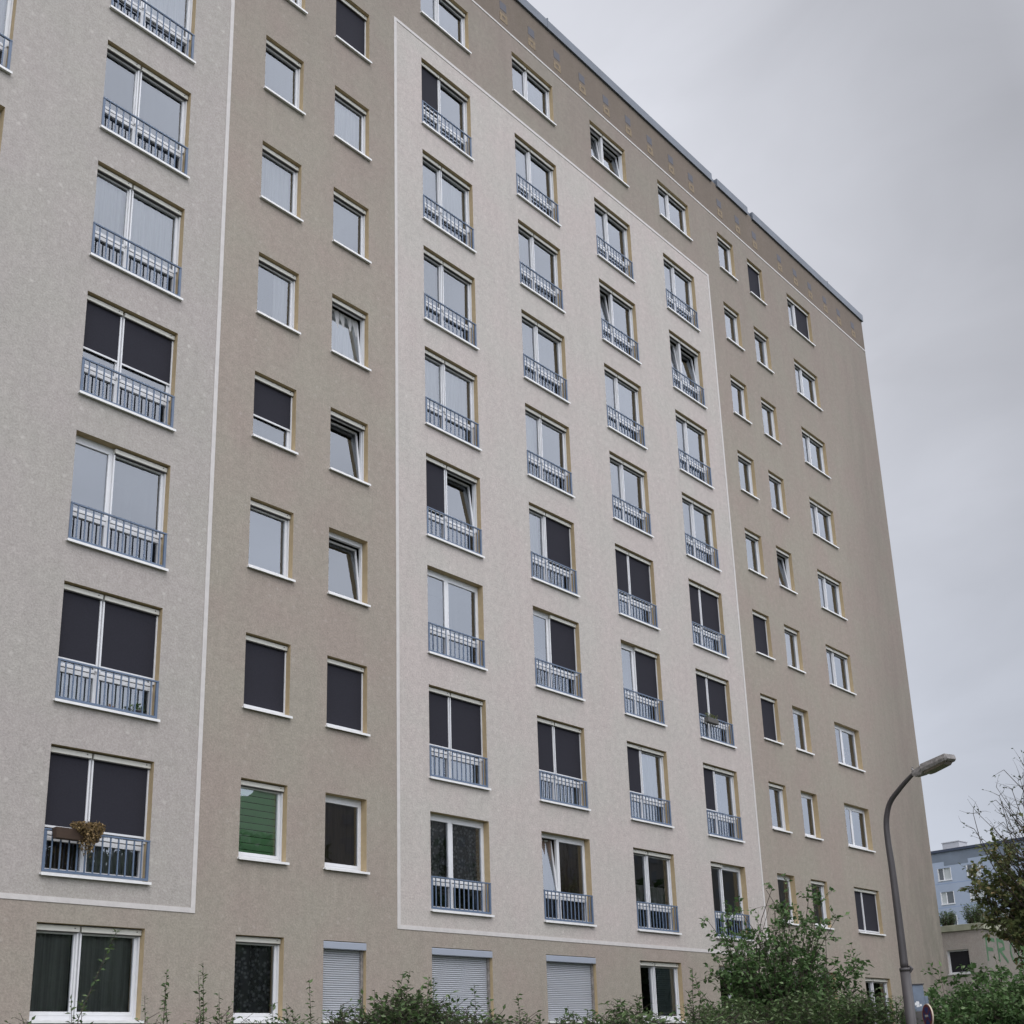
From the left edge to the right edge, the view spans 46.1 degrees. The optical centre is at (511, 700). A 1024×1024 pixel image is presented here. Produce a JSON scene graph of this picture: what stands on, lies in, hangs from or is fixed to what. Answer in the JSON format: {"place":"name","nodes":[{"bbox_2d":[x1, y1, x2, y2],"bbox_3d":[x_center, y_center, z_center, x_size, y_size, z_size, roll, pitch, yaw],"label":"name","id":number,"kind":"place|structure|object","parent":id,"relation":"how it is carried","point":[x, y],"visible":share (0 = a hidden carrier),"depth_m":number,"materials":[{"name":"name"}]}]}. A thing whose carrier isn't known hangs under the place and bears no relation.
{"place":"outdoors","nodes":[
{"label":"outdoors","id":0,"kind":"place"},
{"bbox_2d":[0,0,950,1023],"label":"apartment building","id":1,"kind":"structure","parent":0,"point":[444,530],"depth_m":26.96,"materials":[{"name":"paint"}]},
{"bbox_2d":[0,0,16,74],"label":"window","id":2,"kind":"structure","parent":1,"relation":"in","point":[7,7],"depth_m":21.54,"materials":[{"name":"metal"}]},
{"bbox_2d":[52,821,105,857],"bbox_3d":[-6.790,2.159,18.929,0.413,0.600,0.854,-16,-22,39],"label":"flower box","id":3,"kind":"object","parent":1,"relation":"attached to","point":[89,834],"visible":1,"depth_m":18.91,"materials":[{"name":"brown plant"}]},
{"bbox_2d":[27,922,144,1022],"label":"window","id":4,"kind":"structure","parent":1,"relation":"in","point":[66,956],"depth_m":18.98,"materials":[{"name":"metal"}]},
{"bbox_2d":[39,743,153,884],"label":"window","id":5,"kind":"structure","parent":1,"relation":"in","point":[116,791],"depth_m":19.64,"materials":[{"name":"glass"}]},
{"bbox_2d":[53,580,162,721],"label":"window","id":6,"kind":"structure","parent":1,"relation":"in","point":[110,644],"depth_m":20.39,"materials":[{"name":"glass"}]},
{"bbox_2d":[66,430,170,571],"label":"window","id":7,"kind":"structure","parent":1,"relation":"in","point":[120,495],"depth_m":21.50,"materials":[{"name":"glass"}]},
{"bbox_2d":[78,291,177,431],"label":"window","id":8,"kind":"structure","parent":1,"relation":"in","point":[129,359],"depth_m":22.16,"materials":[{"name":"glass"}]},
{"bbox_2d":[89,160,184,300],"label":"window","id":9,"kind":"structure","parent":1,"relation":"in","point":[138,232],"depth_m":22.98,"materials":[{"name":"glass"}]},
{"bbox_2d":[99,40,190,179],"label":"window","id":10,"kind":"structure","parent":1,"relation":"in","point":[144,109],"depth_m":24.17,"materials":[{"name":"glass"}]},
{"bbox_2d":[109,0,195,63],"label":"window","id":11,"kind":"structure","parent":1,"relation":"in","point":[171,22],"depth_m":24.72,"materials":[{"name":"glass"}]},
{"bbox_2d":[233,934,285,1022],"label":"window","id":12,"kind":"structure","parent":1,"relation":"in","point":[259,960],"depth_m":21.75,"materials":[{"name":"metal"}]},
{"bbox_2d":[237,777,289,864],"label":"window","id":13,"kind":"structure","parent":1,"relation":"in","point":[263,805],"depth_m":22.17,"materials":[{"name":"metal"}]},
{"bbox_2d":[242,632,292,718],"bbox_3d":[-4.670,-0.454,22.733,0.310,1.495,1.114,-16,-22,39],"label":"window","id":14,"kind":"structure","parent":1,"relation":"in","point":[267,661],"depth_m":22.84,"materials":[{"name":"metal"}]},
{"bbox_2d":[247,497,295,581],"bbox_3d":[-4.764,-3.120,23.533,0.332,1.495,1.114,-16,-22,39],"label":"window","id":15,"kind":"structure","parent":1,"relation":"in","point":[271,526],"depth_m":23.75,"materials":[{"name":"glass"}]},
{"bbox_2d":[251,371,297,454],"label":"window","id":16,"kind":"structure","parent":1,"relation":"in","point":[274,415],"depth_m":24.58,"materials":[{"name":"metal"}]},
{"bbox_2d":[256,252,300,334],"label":"window","id":17,"kind":"structure","parent":1,"relation":"in","point":[278,285],"depth_m":25.54,"materials":[{"name":"glass"}]},
{"bbox_2d":[260,141,303,222],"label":"window","id":18,"kind":"structure","parent":1,"relation":"in","point":[281,175],"depth_m":26.19,"materials":[{"name":"glass"}]},
{"bbox_2d":[263,35,305,115],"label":"window","id":19,"kind":"structure","parent":1,"relation":"in","point":[284,71],"depth_m":27.25,"materials":[{"name":"glass"}]},
{"bbox_2d":[321,940,365,1022],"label":"window","id":20,"kind":"structure","parent":1,"relation":"in","point":[354,959],"depth_m":22.65,"materials":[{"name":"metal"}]},
{"bbox_2d":[323,793,369,874],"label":"window","id":21,"kind":"structure","parent":1,"relation":"in","point":[345,816],"depth_m":23.63,"materials":[{"name":"glass"}]},
{"bbox_2d":[325,655,369,735],"bbox_3d":[-3.364,-0.074,24.155,0.310,1.495,1.119,-16,-22,39],"label":"window","id":22,"kind":"structure","parent":1,"relation":"in","point":[346,680],"depth_m":24.27,"materials":[{"name":"metal"}]},
{"bbox_2d":[327,527,370,606],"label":"window","id":23,"kind":"structure","parent":1,"relation":"in","point":[348,554],"depth_m":25.66,"materials":[{"name":"glass"}]},
{"bbox_2d":[329,407,370,485],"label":"window","id":24,"kind":"structure","parent":1,"relation":"in","point":[348,435],"depth_m":26.34,"materials":[{"name":"glass"}]},
{"bbox_2d":[330,293,370,371],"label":"window","id":25,"kind":"structure","parent":1,"relation":"in","point":[349,322],"depth_m":26.84,"materials":[{"name":"glass"}]},
{"bbox_2d":[332,187,371,263],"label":"window","id":26,"kind":"structure","parent":1,"relation":"in","point":[350,217],"depth_m":27.88,"materials":[{"name":"glass"}]},
{"bbox_2d":[333,85,371,161],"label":"window","id":27,"kind":"structure","parent":1,"relation":"in","point":[351,127],"depth_m":28.43,"materials":[{"name":"glass"}]},
{"bbox_2d":[335,0,371,63],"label":"window","id":28,"kind":"structure","parent":1,"relation":"in","point":[352,22],"depth_m":29.09,"materials":[{"name":"glass"}]},
{"bbox_2d":[420,0,471,54],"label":"window","id":29,"kind":"structure","parent":1,"relation":"in","point":[448,16],"depth_m":32.77,"materials":[{"name":"glass"}]},
{"bbox_2d":[421,57,474,161],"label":"window","id":30,"kind":"structure","parent":1,"relation":"in","point":[445,107],"depth_m":31.47,"materials":[{"name":"glass"}]},
{"bbox_2d":[422,149,476,253],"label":"window","id":31,"kind":"structure","parent":1,"relation":"in","point":[447,197],"depth_m":30.86,"materials":[{"name":"glass"}]},
{"bbox_2d":[423,246,479,350],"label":"window","id":32,"kind":"structure","parent":1,"relation":"in","point":[449,292],"depth_m":30.22,"materials":[{"name":"glass"}]},
{"bbox_2d":[425,346,481,450],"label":"window","id":33,"kind":"structure","parent":1,"relation":"in","point":[451,390],"depth_m":29.12,"materials":[{"name":"glass"}]},
{"bbox_2d":[426,453,484,558],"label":"window","id":34,"kind":"structure","parent":1,"relation":"in","point":[452,493],"depth_m":28.40,"materials":[{"name":"glass"}]},
{"bbox_2d":[427,565,487,670],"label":"window","id":35,"kind":"structure","parent":1,"relation":"in","point":[455,603],"depth_m":28.01,"materials":[{"name":"glass"}]},
{"bbox_2d":[429,684,490,789],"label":"window","id":36,"kind":"structure","parent":1,"relation":"in","point":[457,721],"depth_m":26.53,"materials":[{"name":"metal"}]},
{"bbox_2d":[430,811,494,916],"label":"window","id":37,"kind":"structure","parent":1,"relation":"in","point":[460,851],"depth_m":26.35,"materials":[{"name":"glass"}]},
{"bbox_2d":[432,947,493,1022],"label":"window","id":38,"kind":"structure","parent":1,"relation":"in","point":[457,968],"depth_m":25.03,"materials":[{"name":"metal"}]},
{"bbox_2d":[511,51,556,125],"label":"window","id":39,"kind":"structure","parent":1,"relation":"in","point":[528,85],"depth_m":35.25,"materials":[{"name":"glass"}]},
{"bbox_2d":[515,133,561,226],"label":"window","id":40,"kind":"structure","parent":1,"relation":"in","point":[536,178],"depth_m":34.35,"materials":[{"name":"glass"}]},
{"bbox_2d":[518,219,565,313],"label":"window","id":41,"kind":"structure","parent":1,"relation":"in","point":[539,259],"depth_m":33.58,"materials":[{"name":"glass"}]},
{"bbox_2d":[521,309,570,403],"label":"window","id":42,"kind":"structure","parent":1,"relation":"in","point":[544,359],"depth_m":32.82,"materials":[{"name":"glass"}]},
{"bbox_2d":[525,403,574,497],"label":"window","id":43,"kind":"structure","parent":1,"relation":"in","point":[547,439],"depth_m":31.81,"materials":[{"name":"glass"}]},
{"bbox_2d":[529,502,579,597],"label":"window","id":44,"kind":"structure","parent":1,"relation":"in","point":[552,540],"depth_m":30.83,"materials":[{"name":"glass"}]},
{"bbox_2d":[533,606,585,700],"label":"window","id":45,"kind":"structure","parent":1,"relation":"in","point":[556,637],"depth_m":30.19,"materials":[{"name":"glass"}]},
{"bbox_2d":[537,715,590,810],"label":"window","id":46,"kind":"structure","parent":1,"relation":"in","point":[561,746],"depth_m":29.14,"materials":[{"name":"glass"}]},
{"bbox_2d":[541,831,596,926],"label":"window","id":47,"kind":"structure","parent":1,"relation":"in","point":[567,881],"depth_m":28.48,"materials":[{"name":"glass"}]},
{"bbox_2d":[546,954,599,1022],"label":"window","id":48,"kind":"structure","parent":1,"relation":"in","point":[559,986],"depth_m":27.58,"materials":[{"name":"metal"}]},
{"bbox_2d":[589,120,629,187],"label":"window","id":49,"kind":"structure","parent":1,"relation":"in","point":[606,152],"depth_m":37.81,"materials":[{"name":"metal"}]},
{"bbox_2d":[594,197,635,283],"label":"window","id":50,"kind":"structure","parent":1,"relation":"in","point":[613,237],"depth_m":36.93,"materials":[{"name":"glass"}]},
{"bbox_2d":[599,278,641,364],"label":"window","id":51,"kind":"structure","parent":1,"relation":"in","point":[618,313],"depth_m":36.10,"materials":[{"name":"glass"}]},
{"bbox_2d":[604,363,647,449],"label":"window","id":52,"kind":"structure","parent":1,"relation":"in","point":[623,395],"depth_m":35.40,"materials":[{"name":"glass"}]},
{"bbox_2d":[609,451,653,537],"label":"window","id":53,"kind":"structure","parent":1,"relation":"in","point":[629,482],"depth_m":34.64,"materials":[{"name":"glass"}]},
{"bbox_2d":[615,543,660,630],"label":"window","id":54,"kind":"structure","parent":1,"relation":"in","point":[635,572],"depth_m":33.40,"materials":[{"name":"glass"}]},
{"bbox_2d":[621,639,666,726],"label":"window","id":55,"kind":"structure","parent":1,"relation":"in","point":[641,669],"depth_m":32.78,"materials":[{"name":"glass"}]},
{"bbox_2d":[627,741,674,827],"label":"window","id":56,"kind":"structure","parent":1,"relation":"in","point":[647,766],"depth_m":31.92,"materials":[{"name":"glass"}]},
{"bbox_2d":[633,847,681,934],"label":"window","id":57,"kind":"structure","parent":1,"relation":"in","point":[655,885],"depth_m":31.35,"materials":[{"name":"metal"}]},
{"bbox_2d":[640,960,686,1022],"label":"window","id":58,"kind":"structure","parent":1,"relation":"in","point":[661,982],"depth_m":30.61,"materials":[{"name":"metal"}]},
{"bbox_2d":[657,179,692,241],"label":"window","id":59,"kind":"structure","parent":1,"relation":"in","point":[672,209],"depth_m":40.44,"materials":[{"name":"glass"}]},
{"bbox_2d":[663,253,700,331],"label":"window","id":60,"kind":"structure","parent":1,"relation":"in","point":[679,284],"depth_m":39.52,"materials":[{"name":"glass"}]},
{"bbox_2d":[669,329,707,408],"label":"window","id":61,"kind":"structure","parent":1,"relation":"in","point":[685,359],"depth_m":38.67,"materials":[{"name":"glass"}]},
{"bbox_2d":[675,409,714,488],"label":"window","id":62,"kind":"structure","parent":1,"relation":"in","point":[693,448],"depth_m":37.97,"materials":[{"name":"glass"}]},
{"bbox_2d":[682,492,721,571],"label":"window","id":63,"kind":"structure","parent":1,"relation":"in","point":[699,519],"depth_m":37.20,"materials":[{"name":"glass"}]},
{"bbox_2d":[688,578,728,658],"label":"window","id":64,"kind":"structure","parent":1,"relation":"in","point":[708,631],"depth_m":36.00,"materials":[{"name":"glass"}]},
{"bbox_2d":[695,668,736,747],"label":"window","id":65,"kind":"structure","parent":1,"relation":"in","point":[713,692],"depth_m":35.24,"materials":[{"name":"glass"}]},
{"bbox_2d":[703,762,744,842],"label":"window","id":66,"kind":"structure","parent":1,"relation":"in","point":[721,784],"depth_m":34.65,"materials":[{"name":"glass"}]},
{"bbox_2d":[717,232,737,281],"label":"window","id":67,"kind":"structure","parent":1,"relation":"in","point":[726,257],"depth_m":42.60,"materials":[{"name":"plastic"}]},
{"bbox_2d":[710,861,753,940],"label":"window","id":68,"kind":"structure","parent":1,"relation":"in","point":[728,881],"depth_m":34.19,"materials":[{"name":"glass"}]},
{"bbox_2d":[723,301,744,350],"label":"window","id":69,"kind":"structure","parent":1,"relation":"in","point":[732,318],"depth_m":41.82,"materials":[{"name":"glass"}]},
{"bbox_2d":[730,374,751,424],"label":"window","id":70,"kind":"structure","parent":1,"relation":"in","point":[739,390],"depth_m":41.02,"materials":[{"name":"glass"}]},
{"bbox_2d":[737,450,759,499],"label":"window","id":71,"kind":"structure","parent":1,"relation":"in","point":[746,464],"depth_m":40.22,"materials":[{"name":"glass"}]},
{"bbox_2d":[745,528,767,578],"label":"window","id":72,"kind":"structure","parent":1,"relation":"in","point":[753,541],"depth_m":39.43,"materials":[{"name":"metal"}]},
{"bbox_2d":[752,609,775,659],"bbox_3d":[7.881,-2.080,38.170,0.310,1.495,1.104,-16,-22,39],"label":"window","id":73,"kind":"structure","parent":1,"relation":"in","point":[762,633],"depth_m":38.38,"materials":[{"name":"glass"}]},
{"bbox_2d":[761,397,781,444],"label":"window","id":74,"kind":"structure","parent":1,"relation":"in","point":[769,413],"depth_m":42.41,"materials":[{"name":"glass"}]},
{"bbox_2d":[760,693,783,744],"bbox_3d":[7.967,0.584,37.378,0.310,1.495,1.104,-16,-22,39],"label":"window","id":75,"kind":"structure","parent":1,"relation":"in","point":[771,727],"depth_m":37.58,"materials":[{"name":"metal"}]},
{"bbox_2d":[768,470,789,518],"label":"window","id":76,"kind":"structure","parent":1,"relation":"in","point":[777,491],"depth_m":41.66,"materials":[{"name":"metal"}]},
{"bbox_2d":[768,781,792,833],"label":"window","id":77,"kind":"structure","parent":1,"relation":"in","point":[778,799],"depth_m":37.07,"materials":[{"name":"glass"}]},
{"bbox_2d":[776,545,797,593],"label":"window","id":78,"kind":"structure","parent":1,"relation":"in","point":[784,558],"depth_m":40.87,"materials":[{"name":"metal"}]},
{"bbox_2d":[777,873,798,925],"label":"window","id":79,"kind":"structure","parent":1,"relation":"in","point":[782,886],"depth_m":36.19,"materials":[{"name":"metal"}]},
{"bbox_2d":[784,624,805,673],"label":"window","id":80,"kind":"structure","parent":1,"relation":"in","point":[792,636],"depth_m":39.98,"materials":[{"name":"glass"}]},
{"bbox_2d":[786,293,815,346],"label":"window","id":81,"kind":"structure","parent":1,"relation":"in","point":[799,317],"depth_m":46.29,"materials":[{"name":"metal"}]},
{"bbox_2d":[792,705,814,754],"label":"window","id":82,"kind":"structure","parent":1,"relation":"in","point":[801,727],"depth_m":39.31,"materials":[{"name":"glass"}]},
{"bbox_2d":[794,359,822,411],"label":"window","id":83,"kind":"structure","parent":1,"relation":"in","point":[806,381],"depth_m":45.81,"materials":[{"name":"glass"}]},
{"bbox_2d":[801,790,823,840],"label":"window","id":84,"kind":"structure","parent":1,"relation":"in","point":[809,803],"depth_m":38.40,"materials":[{"name":"metal"}]},
{"bbox_2d":[801,426,830,478],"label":"window","id":85,"kind":"structure","parent":1,"relation":"in","point":[814,448],"depth_m":45.02,"materials":[{"name":"glass"}]},
{"bbox_2d":[809,497,838,548],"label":"window","id":86,"kind":"structure","parent":1,"relation":"in","point":[823,526],"depth_m":44.23,"materials":[{"name":"metal"}]},
{"bbox_2d":[817,569,847,620],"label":"window","id":87,"kind":"structure","parent":1,"relation":"in","point":[831,595],"depth_m":43.45,"materials":[{"name":"glass"}]},
{"bbox_2d":[825,644,856,694],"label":"window","id":88,"kind":"structure","parent":1,"relation":"in","point":[839,663],"depth_m":42.68,"materials":[{"name":"metal"}]},
{"bbox_2d":[834,721,865,771],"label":"window","id":89,"kind":"structure","parent":1,"relation":"in","point":[847,737],"depth_m":41.92,"materials":[{"name":"metal"}]},
{"bbox_2d":[844,803,875,852],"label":"window","id":90,"kind":"structure","parent":1,"relation":"in","point":[859,835],"depth_m":41.18,"materials":[{"name":"glass"}]},
{"bbox_2d":[854,887,885,935],"bbox_3d":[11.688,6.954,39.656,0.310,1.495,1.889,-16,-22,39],"label":"window","id":91,"kind":"structure","parent":1,"relation":"in","point":[869,918],"depth_m":39.88,"materials":[{"name":"metal"}]},
{"bbox_2d":[527,0,1023,850],"label":"sky","id":92,"kind":"structure","parent":0,"point":[882,141],"materials":[{"name":"grey"}]},
{"bbox_2d":[931,837,1023,925],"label":"blue apartment building","id":93,"kind":"structure","parent":0,"point":[951,879],"depth_m":139.22,"materials":[{"name":"blue painted plaster"},{"name":"glass"}]},
{"label":"ground","id":94,"kind":"structure","parent":0,"visible":0},
{"bbox_2d":[305,988,390,1023],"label":"shrub","id":95,"kind":"object","parent":94,"relation":"on","point":[343,1015],"visible":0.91,"depth_m":11.47,"materials":[{"name":"green plant"}]},
{"bbox_2d":[361,971,467,1023],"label":"shrub","id":96,"kind":"object","parent":94,"relation":"on","point":[402,1011],"visible":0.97,"depth_m":11.46,"materials":[{"name":"green plant"}]},
{"bbox_2d":[429,985,522,1023],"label":"shrub","id":97,"kind":"object","parent":94,"relation":"on","point":[472,1018],"visible":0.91,"depth_m":11.58,"materials":[{"name":"green plant"}]},
{"bbox_2d":[573,994,675,1023],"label":"shrub","id":98,"kind":"object","parent":94,"relation":"on","point":[639,1017],"visible":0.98,"depth_m":11.93,"materials":[{"name":"green plant"}]},
{"bbox_2d":[681,996,794,1023],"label":"shrub","id":99,"kind":"object","parent":94,"relation":"on","point":[754,1013],"visible":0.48,"depth_m":23.47,"materials":[{"name":"green plant"}]},
{"bbox_2d":[693,873,872,1021],"bbox_3d":[5.598,6.188,25.110,3.471,5.328,3.820,5,-18,-23],"label":"tree","id":100,"kind":"object","parent":94,"relation":"on","point":[751,983],"visible":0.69,"depth_m":24.93,"materials":[{"name":"green plant"}]},
{"bbox_2d":[756,983,881,1023],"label":"shrub","id":101,"kind":"object","parent":94,"relation":"on","point":[829,1014],"visible":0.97,"depth_m":23.25,"materials":[{"name":"green plant"}]},
{"bbox_2d":[837,985,922,1023],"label":"shrub","id":102,"kind":"object","parent":94,"relation":"on","point":[887,1018],"visible":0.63,"depth_m":23.49,"materials":[{"name":"green plant"}]},
{"bbox_2d":[883,753,955,1023],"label":"street lamp","id":103,"kind":"object","parent":94,"relation":"on","point":[937,764],"visible":1,"depth_m":22.43,"materials":[{"name":"metal"}]},
{"bbox_2d":[923,981,1013,1023],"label":"bush","id":104,"kind":"object","parent":94,"relation":"on","point":[944,1017],"visible":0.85,"depth_m":24.49,"materials":[{"name":"green plant"}]},
{"bbox_2d":[920,961,1023,1023],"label":"bush","id":105,"kind":"object","parent":94,"relation":"on","point":[944,980],"visible":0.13,"depth_m":26.23,"materials":[{"name":"green plant"}]},
{"bbox_2d":[940,923,1023,1001],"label":"annex","id":106,"kind":"object","parent":94,"relation":"on","point":[965,945],"visible":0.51,"depth_m":51.14,"materials":[{"name":"paint"}]},
{"bbox_2d":[949,945,1023,1023],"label":"bush","id":107,"kind":"object","parent":94,"relation":"on","point":[1016,998],"visible":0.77,"depth_m":24.72,"materials":[{"name":"green plant"}]},
{"bbox_2d":[957,812,1023,967],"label":"broad tree","id":108,"kind":"object","parent":94,"relation":"on","point":[1015,917],"visible":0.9,"depth_m":31.10,"materials":[{"name":"green plant"}]},
{"bbox_2d":[959,748,1023,906],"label":"sparse tree","id":109,"kind":"object","parent":94,"relation":"on","point":[1010,834],"visible":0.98,"depth_m":30.70,"materials":[{"name":"brown plant"}]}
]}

